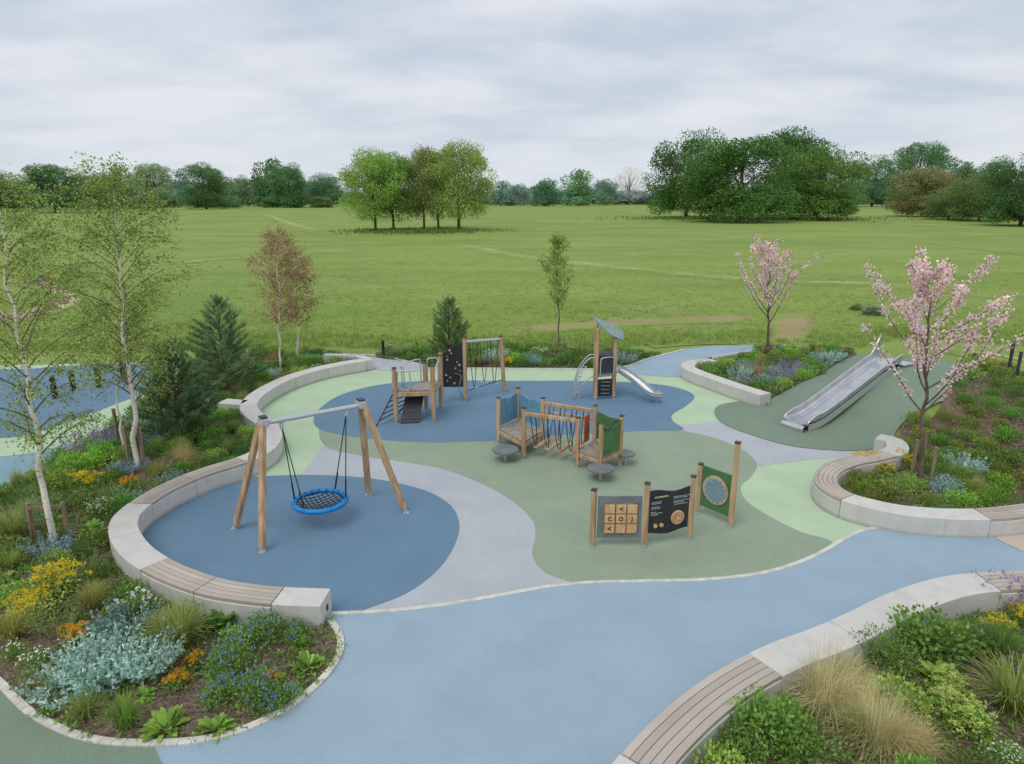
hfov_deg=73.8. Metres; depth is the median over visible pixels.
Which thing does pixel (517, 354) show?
leafy shrub
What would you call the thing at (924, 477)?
fine shrub
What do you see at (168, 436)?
leafy shrub
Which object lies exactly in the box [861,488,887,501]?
leafy shrub
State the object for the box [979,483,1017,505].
fine shrub
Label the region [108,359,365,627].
curved bench
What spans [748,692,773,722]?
flower
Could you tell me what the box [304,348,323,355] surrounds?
fine shrub
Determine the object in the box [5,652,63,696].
spiky shrub
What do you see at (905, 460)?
yellow flower
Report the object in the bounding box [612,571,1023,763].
curved bench
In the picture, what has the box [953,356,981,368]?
leafy shrub
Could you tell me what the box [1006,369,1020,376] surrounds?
flower
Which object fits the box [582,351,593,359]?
fine shrub
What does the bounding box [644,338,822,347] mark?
bare earth
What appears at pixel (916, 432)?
leafy shrub
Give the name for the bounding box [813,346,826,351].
grass tuft
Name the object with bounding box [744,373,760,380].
fine shrub
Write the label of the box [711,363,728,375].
leafy shrub
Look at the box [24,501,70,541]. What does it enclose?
tree stakes
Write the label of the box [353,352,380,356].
grass
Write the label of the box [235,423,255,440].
leafy shrub
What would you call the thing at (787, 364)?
fine shrub
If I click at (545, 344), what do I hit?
fine shrub
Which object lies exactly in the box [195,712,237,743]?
broadleaf plant
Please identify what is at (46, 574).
yellow flower
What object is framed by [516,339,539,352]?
leafy shrub
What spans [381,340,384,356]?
bollard
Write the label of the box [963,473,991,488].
golden grass
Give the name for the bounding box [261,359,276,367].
leafy shrub
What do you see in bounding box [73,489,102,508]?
leafy shrub
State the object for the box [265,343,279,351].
leafy shrub
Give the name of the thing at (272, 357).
golden grass
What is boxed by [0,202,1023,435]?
field
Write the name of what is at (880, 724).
golden grass
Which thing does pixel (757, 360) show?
golden grass
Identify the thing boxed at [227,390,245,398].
spiky shrub
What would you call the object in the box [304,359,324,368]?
fine shrub
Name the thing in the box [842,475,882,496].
fine shrub
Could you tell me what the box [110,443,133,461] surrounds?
leafy shrub
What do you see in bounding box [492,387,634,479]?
rope bridge
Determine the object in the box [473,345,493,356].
spiky shrub
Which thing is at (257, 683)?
flower
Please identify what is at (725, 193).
broadleaf tree
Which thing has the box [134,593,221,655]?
grass tuft
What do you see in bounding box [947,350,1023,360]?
footpath
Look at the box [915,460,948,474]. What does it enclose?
fine shrub
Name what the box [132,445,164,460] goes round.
fine shrub
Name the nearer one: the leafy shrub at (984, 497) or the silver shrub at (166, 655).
the silver shrub at (166, 655)
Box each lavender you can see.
[54,423,112,453]
[91,422,121,441]
[135,427,170,445]
[769,363,797,382]
[778,356,809,374]
[971,567,1023,609]
[996,571,1023,594]
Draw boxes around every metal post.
[1007,341,1015,370]
[1015,351,1022,377]
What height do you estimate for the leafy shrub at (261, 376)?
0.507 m
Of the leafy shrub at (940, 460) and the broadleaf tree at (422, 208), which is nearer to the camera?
the leafy shrub at (940, 460)
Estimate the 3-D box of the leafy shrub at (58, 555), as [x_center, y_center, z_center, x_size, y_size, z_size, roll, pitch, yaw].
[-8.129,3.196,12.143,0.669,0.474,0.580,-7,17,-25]
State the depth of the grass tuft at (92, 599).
10.98 m
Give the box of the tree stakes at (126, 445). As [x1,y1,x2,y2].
[111,408,145,466]
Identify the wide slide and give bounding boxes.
[780,333,913,432]
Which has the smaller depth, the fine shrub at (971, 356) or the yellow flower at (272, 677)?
the yellow flower at (272, 677)
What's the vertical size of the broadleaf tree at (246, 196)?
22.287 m
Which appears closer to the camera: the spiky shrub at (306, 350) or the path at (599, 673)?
the path at (599, 673)
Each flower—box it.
[0,583,65,628]
[18,557,92,599]
[54,619,98,648]
[66,469,108,490]
[79,494,115,519]
[115,472,144,490]
[160,666,195,696]
[181,647,209,669]
[196,670,247,712]
[200,635,256,680]
[212,620,261,657]
[232,659,288,715]
[238,604,294,647]
[256,680,301,718]
[260,667,286,692]
[278,615,315,646]
[378,344,394,351]
[504,356,516,365]
[528,346,549,357]
[542,351,555,360]
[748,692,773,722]
[772,343,785,348]
[851,450,888,469]
[876,461,898,476]
[894,448,916,470]
[901,409,934,427]
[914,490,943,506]
[953,615,999,651]
[974,734,1023,763]
[976,610,1023,641]
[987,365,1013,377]
[988,647,1023,678]
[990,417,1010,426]
[994,360,1015,366]
[1005,601,1023,624]
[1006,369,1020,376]
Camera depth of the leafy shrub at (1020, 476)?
15.74 m
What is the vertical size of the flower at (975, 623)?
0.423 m
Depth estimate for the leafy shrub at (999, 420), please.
18.11 m
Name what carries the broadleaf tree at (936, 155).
on the field
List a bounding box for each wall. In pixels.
[217,399,245,414]
[323,353,372,370]
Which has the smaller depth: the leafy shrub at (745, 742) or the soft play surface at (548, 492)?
the leafy shrub at (745, 742)
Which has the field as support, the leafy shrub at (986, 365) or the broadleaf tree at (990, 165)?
the broadleaf tree at (990, 165)
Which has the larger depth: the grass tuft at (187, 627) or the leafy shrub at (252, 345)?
the leafy shrub at (252, 345)
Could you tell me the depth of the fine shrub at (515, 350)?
28.54 m
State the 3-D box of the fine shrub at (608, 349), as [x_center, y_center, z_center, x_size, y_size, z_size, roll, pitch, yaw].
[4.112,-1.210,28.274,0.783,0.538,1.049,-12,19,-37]
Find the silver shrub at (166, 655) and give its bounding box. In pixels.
[101,616,185,685]
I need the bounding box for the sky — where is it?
[0,0,1023,197]
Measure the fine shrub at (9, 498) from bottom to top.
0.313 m
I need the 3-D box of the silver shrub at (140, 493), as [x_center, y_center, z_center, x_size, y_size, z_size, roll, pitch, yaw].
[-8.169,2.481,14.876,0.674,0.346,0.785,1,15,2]
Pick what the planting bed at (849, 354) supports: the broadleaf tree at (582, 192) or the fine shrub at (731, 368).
the fine shrub at (731, 368)
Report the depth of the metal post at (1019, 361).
19.98 m
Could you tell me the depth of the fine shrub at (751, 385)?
23.18 m
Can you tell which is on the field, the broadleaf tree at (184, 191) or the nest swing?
the broadleaf tree at (184, 191)
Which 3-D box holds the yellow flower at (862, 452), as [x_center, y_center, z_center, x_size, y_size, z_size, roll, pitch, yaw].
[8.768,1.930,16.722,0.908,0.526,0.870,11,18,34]
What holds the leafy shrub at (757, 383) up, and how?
on the planting bed at (849, 354)
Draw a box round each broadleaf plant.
[0,570,20,581]
[53,515,71,521]
[72,517,106,534]
[134,684,156,704]
[136,704,190,743]
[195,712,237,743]
[201,609,240,634]
[286,649,324,675]
[288,634,313,649]
[916,659,969,697]
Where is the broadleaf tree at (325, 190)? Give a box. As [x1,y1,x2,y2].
[304,172,348,204]
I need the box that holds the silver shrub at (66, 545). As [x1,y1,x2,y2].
[17,528,76,559]
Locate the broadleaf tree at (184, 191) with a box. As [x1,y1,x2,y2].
[171,184,210,203]
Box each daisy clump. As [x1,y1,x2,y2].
[0,638,29,664]
[12,644,61,678]
[99,597,138,621]
[118,587,164,621]
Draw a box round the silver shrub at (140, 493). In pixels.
[122,484,152,501]
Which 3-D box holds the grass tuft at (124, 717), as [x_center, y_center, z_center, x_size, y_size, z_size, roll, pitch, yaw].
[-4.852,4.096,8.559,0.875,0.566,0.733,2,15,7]
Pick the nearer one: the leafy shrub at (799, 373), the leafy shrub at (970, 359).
the leafy shrub at (970, 359)
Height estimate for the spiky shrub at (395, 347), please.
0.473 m
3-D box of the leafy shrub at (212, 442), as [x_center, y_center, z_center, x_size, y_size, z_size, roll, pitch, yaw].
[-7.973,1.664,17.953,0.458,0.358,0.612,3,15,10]
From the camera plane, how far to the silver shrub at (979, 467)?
16.54 m
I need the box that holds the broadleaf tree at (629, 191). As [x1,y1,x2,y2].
[612,167,645,204]
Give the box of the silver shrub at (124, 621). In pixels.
[85,591,164,646]
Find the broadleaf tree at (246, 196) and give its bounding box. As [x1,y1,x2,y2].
[225,174,254,205]
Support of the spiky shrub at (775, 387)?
on the planting bed at (849, 354)
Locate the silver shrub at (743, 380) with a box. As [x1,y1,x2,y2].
[728,374,755,385]
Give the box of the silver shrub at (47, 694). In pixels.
[12,641,116,711]
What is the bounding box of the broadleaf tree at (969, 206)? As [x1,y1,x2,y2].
[943,170,1016,221]
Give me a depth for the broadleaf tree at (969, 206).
185.20 m
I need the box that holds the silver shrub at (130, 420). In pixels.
[124,418,150,426]
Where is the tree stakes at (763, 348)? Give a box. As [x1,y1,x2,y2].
[761,346,773,354]
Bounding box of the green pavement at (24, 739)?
[0,690,161,763]
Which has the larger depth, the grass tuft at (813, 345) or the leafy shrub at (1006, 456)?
the grass tuft at (813, 345)
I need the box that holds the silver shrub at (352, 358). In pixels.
[333,354,360,361]
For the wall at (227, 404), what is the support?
on the planting bed at (186, 700)
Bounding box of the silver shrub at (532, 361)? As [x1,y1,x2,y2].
[526,356,541,364]
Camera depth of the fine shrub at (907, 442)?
17.89 m
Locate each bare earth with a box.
[480,314,764,336]
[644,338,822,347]
[736,306,839,345]
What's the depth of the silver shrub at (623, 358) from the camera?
27.21 m
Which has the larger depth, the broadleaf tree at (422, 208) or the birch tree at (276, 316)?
the broadleaf tree at (422, 208)
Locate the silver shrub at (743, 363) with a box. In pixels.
[734,359,751,366]
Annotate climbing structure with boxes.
[376,335,505,426]
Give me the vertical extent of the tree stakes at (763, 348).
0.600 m
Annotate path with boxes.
[2,284,84,321]
[154,528,1023,763]
[367,356,429,370]
[626,345,804,376]
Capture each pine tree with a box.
[129,336,222,435]
[177,294,271,391]
[422,294,477,356]
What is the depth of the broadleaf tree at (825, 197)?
187.99 m
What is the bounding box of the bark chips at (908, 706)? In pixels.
[727,609,1023,763]
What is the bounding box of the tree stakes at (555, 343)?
[554,342,566,350]
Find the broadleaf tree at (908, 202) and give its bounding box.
[883,165,970,216]
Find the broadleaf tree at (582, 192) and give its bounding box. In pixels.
[558,168,598,205]
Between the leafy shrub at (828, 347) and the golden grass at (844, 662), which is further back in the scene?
the leafy shrub at (828, 347)
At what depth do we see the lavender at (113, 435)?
18.44 m
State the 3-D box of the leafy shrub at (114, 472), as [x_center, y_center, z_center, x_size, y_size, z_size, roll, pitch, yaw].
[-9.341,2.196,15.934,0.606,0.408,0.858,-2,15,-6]
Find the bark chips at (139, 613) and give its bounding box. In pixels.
[0,353,336,740]
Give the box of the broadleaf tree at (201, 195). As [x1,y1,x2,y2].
[170,162,234,208]
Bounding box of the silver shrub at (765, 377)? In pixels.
[754,371,784,382]
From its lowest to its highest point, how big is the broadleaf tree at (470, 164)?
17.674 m
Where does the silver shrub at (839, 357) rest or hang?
on the planting bed at (849, 354)
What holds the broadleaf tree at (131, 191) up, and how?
on the field
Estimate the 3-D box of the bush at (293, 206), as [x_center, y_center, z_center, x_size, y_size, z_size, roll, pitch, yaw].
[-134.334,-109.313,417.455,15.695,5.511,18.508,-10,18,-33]
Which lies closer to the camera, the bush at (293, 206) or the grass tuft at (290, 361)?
the grass tuft at (290, 361)
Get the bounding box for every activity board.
[589,474,696,546]
[695,440,741,527]
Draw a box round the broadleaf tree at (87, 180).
[62,172,111,208]
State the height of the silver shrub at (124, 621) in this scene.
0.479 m
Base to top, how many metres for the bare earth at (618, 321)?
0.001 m
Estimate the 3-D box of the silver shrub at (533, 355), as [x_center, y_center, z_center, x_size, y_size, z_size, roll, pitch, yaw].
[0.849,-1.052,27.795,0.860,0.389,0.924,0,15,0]
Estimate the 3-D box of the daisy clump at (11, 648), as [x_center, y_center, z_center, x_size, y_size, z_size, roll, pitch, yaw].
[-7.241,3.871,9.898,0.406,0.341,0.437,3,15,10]
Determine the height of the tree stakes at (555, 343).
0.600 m
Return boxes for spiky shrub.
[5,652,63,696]
[10,498,59,529]
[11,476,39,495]
[23,600,80,638]
[24,487,61,505]
[31,449,66,471]
[71,548,112,572]
[83,477,122,496]
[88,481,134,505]
[100,570,136,599]
[130,468,168,491]
[139,458,166,473]
[156,597,204,622]
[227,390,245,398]
[298,345,318,353]
[377,347,395,356]
[389,344,403,353]
[427,353,437,364]
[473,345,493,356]
[487,352,505,365]
[533,355,552,365]
[748,358,771,369]
[761,378,786,393]
[768,359,782,366]
[798,364,820,376]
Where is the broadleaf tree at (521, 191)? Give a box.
[503,187,537,203]
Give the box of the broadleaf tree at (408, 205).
[361,151,425,228]
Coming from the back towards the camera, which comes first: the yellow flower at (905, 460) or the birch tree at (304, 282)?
the birch tree at (304, 282)
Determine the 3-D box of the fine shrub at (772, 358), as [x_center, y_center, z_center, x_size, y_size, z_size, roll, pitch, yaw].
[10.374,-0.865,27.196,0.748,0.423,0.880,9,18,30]
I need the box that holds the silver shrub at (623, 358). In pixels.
[617,349,640,362]
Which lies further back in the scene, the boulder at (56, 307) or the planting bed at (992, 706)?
the boulder at (56, 307)
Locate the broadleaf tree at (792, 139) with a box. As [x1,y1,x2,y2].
[744,125,841,215]
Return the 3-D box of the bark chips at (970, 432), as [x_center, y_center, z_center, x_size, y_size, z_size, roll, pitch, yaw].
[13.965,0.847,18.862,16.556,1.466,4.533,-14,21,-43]
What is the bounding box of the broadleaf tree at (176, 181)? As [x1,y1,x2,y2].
[161,178,194,202]
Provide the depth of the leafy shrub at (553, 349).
28.07 m
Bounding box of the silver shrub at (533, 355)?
[523,351,542,358]
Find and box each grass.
[156,429,202,469]
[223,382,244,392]
[266,348,281,360]
[328,226,516,235]
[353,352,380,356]
[578,215,918,222]
[749,363,762,376]
[753,355,772,365]
[775,631,879,751]
[803,654,912,744]
[813,631,884,697]
[815,669,946,763]
[859,697,961,763]
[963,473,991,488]
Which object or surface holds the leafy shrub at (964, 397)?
on the planting bed at (984, 429)
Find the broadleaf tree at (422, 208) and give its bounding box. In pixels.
[398,143,448,227]
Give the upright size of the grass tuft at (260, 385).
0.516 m
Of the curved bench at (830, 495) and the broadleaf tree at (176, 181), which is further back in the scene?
the broadleaf tree at (176, 181)
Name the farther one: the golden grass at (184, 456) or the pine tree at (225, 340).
the pine tree at (225, 340)
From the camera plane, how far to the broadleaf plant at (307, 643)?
10.14 m
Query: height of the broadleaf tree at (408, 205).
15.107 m
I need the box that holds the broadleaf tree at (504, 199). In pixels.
[487,180,514,205]
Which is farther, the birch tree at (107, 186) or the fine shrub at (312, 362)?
the fine shrub at (312, 362)
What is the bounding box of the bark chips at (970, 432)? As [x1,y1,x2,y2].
[840,363,1023,505]
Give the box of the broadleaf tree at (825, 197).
[766,142,877,220]
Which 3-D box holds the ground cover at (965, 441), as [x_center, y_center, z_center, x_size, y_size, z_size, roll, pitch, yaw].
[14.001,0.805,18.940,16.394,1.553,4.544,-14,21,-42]
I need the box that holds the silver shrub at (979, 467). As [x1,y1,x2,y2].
[943,449,992,473]
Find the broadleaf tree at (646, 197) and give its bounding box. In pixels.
[629,193,654,204]
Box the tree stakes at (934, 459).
[910,431,937,488]
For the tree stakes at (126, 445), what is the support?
on the planting bed at (186, 700)
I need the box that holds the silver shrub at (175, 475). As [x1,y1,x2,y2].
[154,468,189,484]
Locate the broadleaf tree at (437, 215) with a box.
[413,153,456,227]
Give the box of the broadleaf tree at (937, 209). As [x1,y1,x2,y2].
[914,187,984,218]
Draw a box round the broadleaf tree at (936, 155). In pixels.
[881,140,959,208]
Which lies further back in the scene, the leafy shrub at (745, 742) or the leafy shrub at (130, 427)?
the leafy shrub at (130, 427)
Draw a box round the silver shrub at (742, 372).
[725,364,754,379]
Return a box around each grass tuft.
[0,502,41,541]
[0,546,29,568]
[0,606,40,642]
[2,468,32,488]
[3,496,42,517]
[23,461,52,479]
[59,685,111,723]
[66,577,116,612]
[89,685,156,735]
[128,608,172,644]
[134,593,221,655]
[142,459,171,481]
[145,435,166,451]
[214,437,234,454]
[222,414,248,433]
[238,390,248,399]
[254,379,264,388]
[282,354,296,365]
[301,341,309,352]
[394,342,410,356]
[474,353,485,365]
[486,341,498,348]
[761,340,774,350]
[798,344,810,350]
[805,340,818,351]
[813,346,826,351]
[817,695,888,749]
[948,643,1023,719]
[963,611,1023,664]
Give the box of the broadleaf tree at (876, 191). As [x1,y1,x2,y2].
[848,153,902,206]
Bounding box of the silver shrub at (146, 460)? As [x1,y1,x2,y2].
[126,456,151,471]
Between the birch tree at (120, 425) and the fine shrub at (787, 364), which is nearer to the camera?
the birch tree at (120, 425)
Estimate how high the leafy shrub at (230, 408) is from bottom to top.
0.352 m
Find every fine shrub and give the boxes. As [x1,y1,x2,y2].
[0,493,30,508]
[37,526,74,540]
[67,542,98,560]
[84,561,120,581]
[99,426,121,439]
[102,414,133,428]
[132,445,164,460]
[182,467,198,473]
[199,455,228,466]
[201,386,226,394]
[205,390,231,401]
[220,413,243,426]
[220,433,240,444]
[230,385,254,396]
[232,442,250,455]
[286,359,310,370]
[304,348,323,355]
[304,356,320,364]
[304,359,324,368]
[511,348,527,353]
[512,356,528,366]
[536,342,550,347]
[570,355,583,361]
[571,349,588,357]
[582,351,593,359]
[601,347,619,351]
[632,348,646,356]
[714,373,736,379]
[723,365,736,374]
[737,380,758,388]
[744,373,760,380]
[762,380,776,387]
[763,355,781,363]
[780,361,792,369]
[781,356,795,361]
[838,346,854,353]
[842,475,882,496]
[848,622,925,678]
[889,471,927,495]
[895,436,912,452]
[900,471,930,486]
[909,443,932,460]
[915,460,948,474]
[926,473,965,499]
[928,501,957,508]
[931,739,1008,763]
[935,410,959,422]
[936,426,956,436]
[938,445,966,460]
[940,461,981,480]
[948,377,969,386]
[949,475,982,493]
[953,414,982,428]
[953,426,982,441]
[965,352,989,358]
[975,394,1004,410]
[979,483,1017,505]
[981,387,1003,396]
[985,375,1009,387]
[998,405,1023,419]
[999,383,1023,397]
[1002,497,1023,505]
[1003,375,1023,388]
[1013,397,1023,406]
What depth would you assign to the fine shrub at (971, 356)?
21.93 m
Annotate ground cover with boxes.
[0,348,346,743]
[375,346,661,367]
[697,607,1023,763]
[719,351,849,403]
[846,363,1023,507]
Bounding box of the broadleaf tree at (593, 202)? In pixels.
[588,189,625,203]
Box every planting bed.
[0,351,336,738]
[375,350,661,367]
[699,611,1023,763]
[726,349,856,398]
[842,362,1023,508]
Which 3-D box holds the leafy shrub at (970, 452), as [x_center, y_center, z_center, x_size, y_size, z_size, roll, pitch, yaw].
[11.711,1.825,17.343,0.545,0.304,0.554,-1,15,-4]
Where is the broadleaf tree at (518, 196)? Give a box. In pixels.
[509,183,532,205]
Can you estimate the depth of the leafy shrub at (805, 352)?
28.08 m
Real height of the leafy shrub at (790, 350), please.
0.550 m
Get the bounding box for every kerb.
[0,616,344,746]
[330,527,876,614]
[342,353,422,365]
[436,349,685,369]
[712,348,839,358]
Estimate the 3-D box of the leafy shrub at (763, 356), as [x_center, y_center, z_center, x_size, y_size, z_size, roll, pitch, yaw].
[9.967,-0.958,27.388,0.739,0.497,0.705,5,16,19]
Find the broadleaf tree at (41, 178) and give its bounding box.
[16,163,88,212]
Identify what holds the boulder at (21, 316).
on the sandy path at (63, 307)
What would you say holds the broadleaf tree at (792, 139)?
on the field
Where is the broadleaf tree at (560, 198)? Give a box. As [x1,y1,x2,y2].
[553,189,574,203]
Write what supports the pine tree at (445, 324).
on the planting bed at (513, 366)
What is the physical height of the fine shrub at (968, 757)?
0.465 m
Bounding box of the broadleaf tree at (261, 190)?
[246,157,286,206]
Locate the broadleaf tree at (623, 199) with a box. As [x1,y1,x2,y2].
[611,189,645,203]
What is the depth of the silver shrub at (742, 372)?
24.84 m
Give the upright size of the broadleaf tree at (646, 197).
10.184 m
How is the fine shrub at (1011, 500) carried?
on the planting bed at (984, 429)
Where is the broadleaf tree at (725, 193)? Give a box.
[674,134,800,223]
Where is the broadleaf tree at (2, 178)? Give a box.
[0,170,29,211]
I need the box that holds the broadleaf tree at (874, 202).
[845,178,879,204]
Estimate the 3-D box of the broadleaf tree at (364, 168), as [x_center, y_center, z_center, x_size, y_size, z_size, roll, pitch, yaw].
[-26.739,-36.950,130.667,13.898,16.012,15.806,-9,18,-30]
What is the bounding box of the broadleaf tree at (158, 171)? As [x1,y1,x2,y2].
[126,163,180,203]
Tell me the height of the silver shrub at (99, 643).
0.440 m
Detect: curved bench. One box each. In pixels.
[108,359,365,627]
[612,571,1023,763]
[680,358,770,406]
[811,434,1023,537]
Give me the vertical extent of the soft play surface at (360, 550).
0.001 m
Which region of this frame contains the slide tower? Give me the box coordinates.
[573,316,662,402]
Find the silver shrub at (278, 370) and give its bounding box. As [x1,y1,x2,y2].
[265,367,282,375]
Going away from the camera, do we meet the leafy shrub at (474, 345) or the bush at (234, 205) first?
the leafy shrub at (474, 345)
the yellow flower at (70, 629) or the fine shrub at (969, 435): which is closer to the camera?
the yellow flower at (70, 629)
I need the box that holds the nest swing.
[231,397,408,553]
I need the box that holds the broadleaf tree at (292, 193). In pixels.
[263,162,311,207]
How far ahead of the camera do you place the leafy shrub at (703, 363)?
25.71 m
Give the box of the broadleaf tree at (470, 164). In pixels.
[417,137,498,228]
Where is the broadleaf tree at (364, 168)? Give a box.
[335,145,410,229]
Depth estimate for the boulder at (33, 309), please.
38.74 m
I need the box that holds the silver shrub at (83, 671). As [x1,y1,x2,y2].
[51,622,153,700]
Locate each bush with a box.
[139,197,161,207]
[157,198,183,207]
[214,196,242,207]
[260,198,284,207]
[281,200,304,207]
[308,196,334,207]
[847,303,863,310]
[861,305,883,315]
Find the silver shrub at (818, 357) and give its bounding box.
[808,351,837,365]
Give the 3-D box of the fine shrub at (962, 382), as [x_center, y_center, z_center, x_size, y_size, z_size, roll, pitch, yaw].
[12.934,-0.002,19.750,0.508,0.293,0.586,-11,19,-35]
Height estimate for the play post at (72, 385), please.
0.750 m
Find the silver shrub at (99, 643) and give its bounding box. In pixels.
[53,624,122,672]
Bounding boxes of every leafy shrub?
[0,481,17,499]
[0,534,34,556]
[0,579,30,608]
[35,547,75,573]
[42,495,70,513]
[43,447,71,461]
[43,465,84,489]
[51,449,82,470]
[69,486,95,502]
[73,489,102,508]
[73,525,109,551]
[76,447,116,470]
[80,435,101,444]
[85,438,114,460]
[97,466,124,488]
[102,438,121,450]
[106,492,138,513]
[107,578,150,609]
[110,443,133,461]
[118,433,144,448]
[119,421,145,435]
[124,403,150,419]
[135,395,150,405]
[141,424,166,437]
[159,436,190,456]
[162,427,188,445]
[169,460,195,473]
[172,433,194,445]
[181,421,213,441]
[196,427,222,445]
[199,437,220,450]
[201,447,228,460]
[210,406,226,419]
[210,423,227,438]
[219,408,237,422]
[223,456,238,460]
[225,407,239,416]
[230,436,252,452]
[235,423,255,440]
[248,342,264,349]
[250,380,265,388]
[251,345,270,356]
[254,371,272,381]
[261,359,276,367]
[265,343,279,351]
[267,359,285,369]
[276,351,297,365]
[283,348,295,355]
[289,366,305,372]
[295,354,310,360]
[311,354,322,362]
[314,346,326,353]
[320,359,337,364]
[324,355,340,363]
[403,351,416,359]
[406,343,422,354]
[415,344,433,358]
[420,353,434,360]
[425,354,435,362]
[467,342,479,348]
[467,351,476,367]
[503,341,513,348]
[507,341,522,350]
[509,352,522,358]
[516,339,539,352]
[545,356,557,364]
[547,347,566,357]
[554,350,572,363]
[570,346,583,355]
[575,355,593,365]
[580,345,593,353]
[617,346,636,356]
[691,739,751,763]
[696,359,717,369]
[702,366,721,375]
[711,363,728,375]
[713,719,766,763]
[716,357,732,366]
[726,680,807,756]
[737,352,750,358]
[740,353,754,361]
[749,349,759,354]
[750,380,764,389]
[751,343,770,353]
[751,352,768,361]
[766,703,845,763]
[767,348,786,361]
[769,369,790,378]
[775,377,793,387]
[779,346,800,356]
[791,368,813,379]
[794,352,808,361]
[796,361,810,367]
[798,349,815,355]
[799,354,812,364]
[803,358,822,364]
[806,364,820,373]
[808,361,827,373]
[814,344,836,352]
[846,466,871,488]
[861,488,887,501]
[865,468,894,490]
[867,669,938,726]
[873,474,913,503]
[886,602,997,668]
[888,749,938,763]
[902,437,914,445]
[909,426,934,439]
[915,679,1001,743]
[918,450,955,468]
[922,663,969,708]
[929,432,952,446]
[933,472,955,484]
[940,487,986,508]
[948,439,967,451]
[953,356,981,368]
[955,392,976,402]
[959,365,986,380]
[962,448,983,459]
[963,403,986,417]
[968,489,992,506]
[969,435,999,453]
[969,447,997,468]
[976,355,999,370]
[981,468,1007,483]
[982,470,1019,496]
[990,424,1023,443]
[991,461,1015,476]
[992,446,1023,468]
[1003,364,1016,371]
[1006,468,1023,489]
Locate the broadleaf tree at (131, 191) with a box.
[90,171,143,206]
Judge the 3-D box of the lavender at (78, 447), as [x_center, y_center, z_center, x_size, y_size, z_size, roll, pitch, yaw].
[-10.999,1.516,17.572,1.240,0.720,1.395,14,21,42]
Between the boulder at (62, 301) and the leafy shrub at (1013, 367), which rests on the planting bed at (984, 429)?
the leafy shrub at (1013, 367)
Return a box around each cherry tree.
[735,234,822,354]
[857,246,1023,485]
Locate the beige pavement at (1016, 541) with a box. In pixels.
[996,534,1023,551]
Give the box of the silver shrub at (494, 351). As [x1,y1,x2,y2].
[483,348,509,360]
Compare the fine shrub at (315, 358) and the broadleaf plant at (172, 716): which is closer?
the broadleaf plant at (172, 716)
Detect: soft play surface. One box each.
[0,363,167,456]
[0,364,152,437]
[0,431,99,483]
[142,475,458,610]
[254,369,867,542]
[297,446,569,609]
[314,380,693,441]
[319,422,832,581]
[678,421,872,465]
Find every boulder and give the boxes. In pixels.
[0,312,12,320]
[2,279,15,283]
[11,312,28,319]
[26,307,46,315]
[39,302,57,309]
[53,297,68,303]
[63,292,79,296]
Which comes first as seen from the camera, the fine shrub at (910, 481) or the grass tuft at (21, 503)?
the grass tuft at (21, 503)
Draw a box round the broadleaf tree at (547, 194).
[528,177,560,205]
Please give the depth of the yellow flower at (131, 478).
15.54 m
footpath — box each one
[150,249,373,265]
[243,210,347,234]
[436,242,1023,299]
[849,217,1023,234]
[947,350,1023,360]
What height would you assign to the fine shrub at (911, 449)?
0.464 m
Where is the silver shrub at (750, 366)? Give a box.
[741,362,761,368]
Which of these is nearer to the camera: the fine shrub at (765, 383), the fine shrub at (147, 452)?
the fine shrub at (147, 452)
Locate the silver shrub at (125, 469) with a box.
[106,457,138,476]
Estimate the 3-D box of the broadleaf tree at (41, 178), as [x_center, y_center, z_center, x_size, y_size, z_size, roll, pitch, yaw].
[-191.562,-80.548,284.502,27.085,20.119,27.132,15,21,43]
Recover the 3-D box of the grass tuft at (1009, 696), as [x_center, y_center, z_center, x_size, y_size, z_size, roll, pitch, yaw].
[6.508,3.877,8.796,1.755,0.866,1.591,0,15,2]
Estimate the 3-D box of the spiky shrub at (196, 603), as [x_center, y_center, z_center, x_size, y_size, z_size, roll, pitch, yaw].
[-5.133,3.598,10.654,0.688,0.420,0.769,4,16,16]
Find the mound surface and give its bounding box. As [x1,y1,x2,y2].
[714,354,964,450]
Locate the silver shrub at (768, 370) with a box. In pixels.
[763,365,787,375]
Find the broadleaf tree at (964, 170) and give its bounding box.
[947,159,977,184]
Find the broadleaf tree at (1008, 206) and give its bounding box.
[971,152,1023,225]
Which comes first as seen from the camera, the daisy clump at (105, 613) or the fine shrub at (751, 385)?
the daisy clump at (105, 613)
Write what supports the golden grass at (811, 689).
on the planting bed at (992, 706)
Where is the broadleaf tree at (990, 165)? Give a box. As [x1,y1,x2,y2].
[966,154,1019,199]
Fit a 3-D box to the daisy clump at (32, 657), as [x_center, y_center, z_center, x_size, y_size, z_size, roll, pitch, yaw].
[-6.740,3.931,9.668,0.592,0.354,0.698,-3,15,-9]
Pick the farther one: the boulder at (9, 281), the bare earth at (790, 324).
the boulder at (9, 281)
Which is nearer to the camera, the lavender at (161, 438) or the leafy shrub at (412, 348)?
the lavender at (161, 438)
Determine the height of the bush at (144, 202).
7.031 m
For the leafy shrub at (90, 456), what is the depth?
16.76 m
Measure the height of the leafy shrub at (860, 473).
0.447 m
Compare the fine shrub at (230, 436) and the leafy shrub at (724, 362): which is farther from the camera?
the leafy shrub at (724, 362)
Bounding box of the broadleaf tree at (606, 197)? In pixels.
[592,178,620,204]
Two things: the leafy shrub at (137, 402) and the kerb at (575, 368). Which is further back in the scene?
the kerb at (575, 368)
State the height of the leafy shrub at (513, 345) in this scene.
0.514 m
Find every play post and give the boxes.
[49,377,57,398]
[68,370,75,390]
[94,367,101,387]
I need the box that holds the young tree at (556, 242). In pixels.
[533,230,575,347]
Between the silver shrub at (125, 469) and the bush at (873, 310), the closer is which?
the silver shrub at (125, 469)
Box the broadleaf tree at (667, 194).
[639,126,728,216]
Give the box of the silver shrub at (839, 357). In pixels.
[822,350,847,360]
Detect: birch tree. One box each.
[0,163,142,546]
[2,151,220,470]
[61,291,153,447]
[238,219,316,368]
[263,238,326,357]

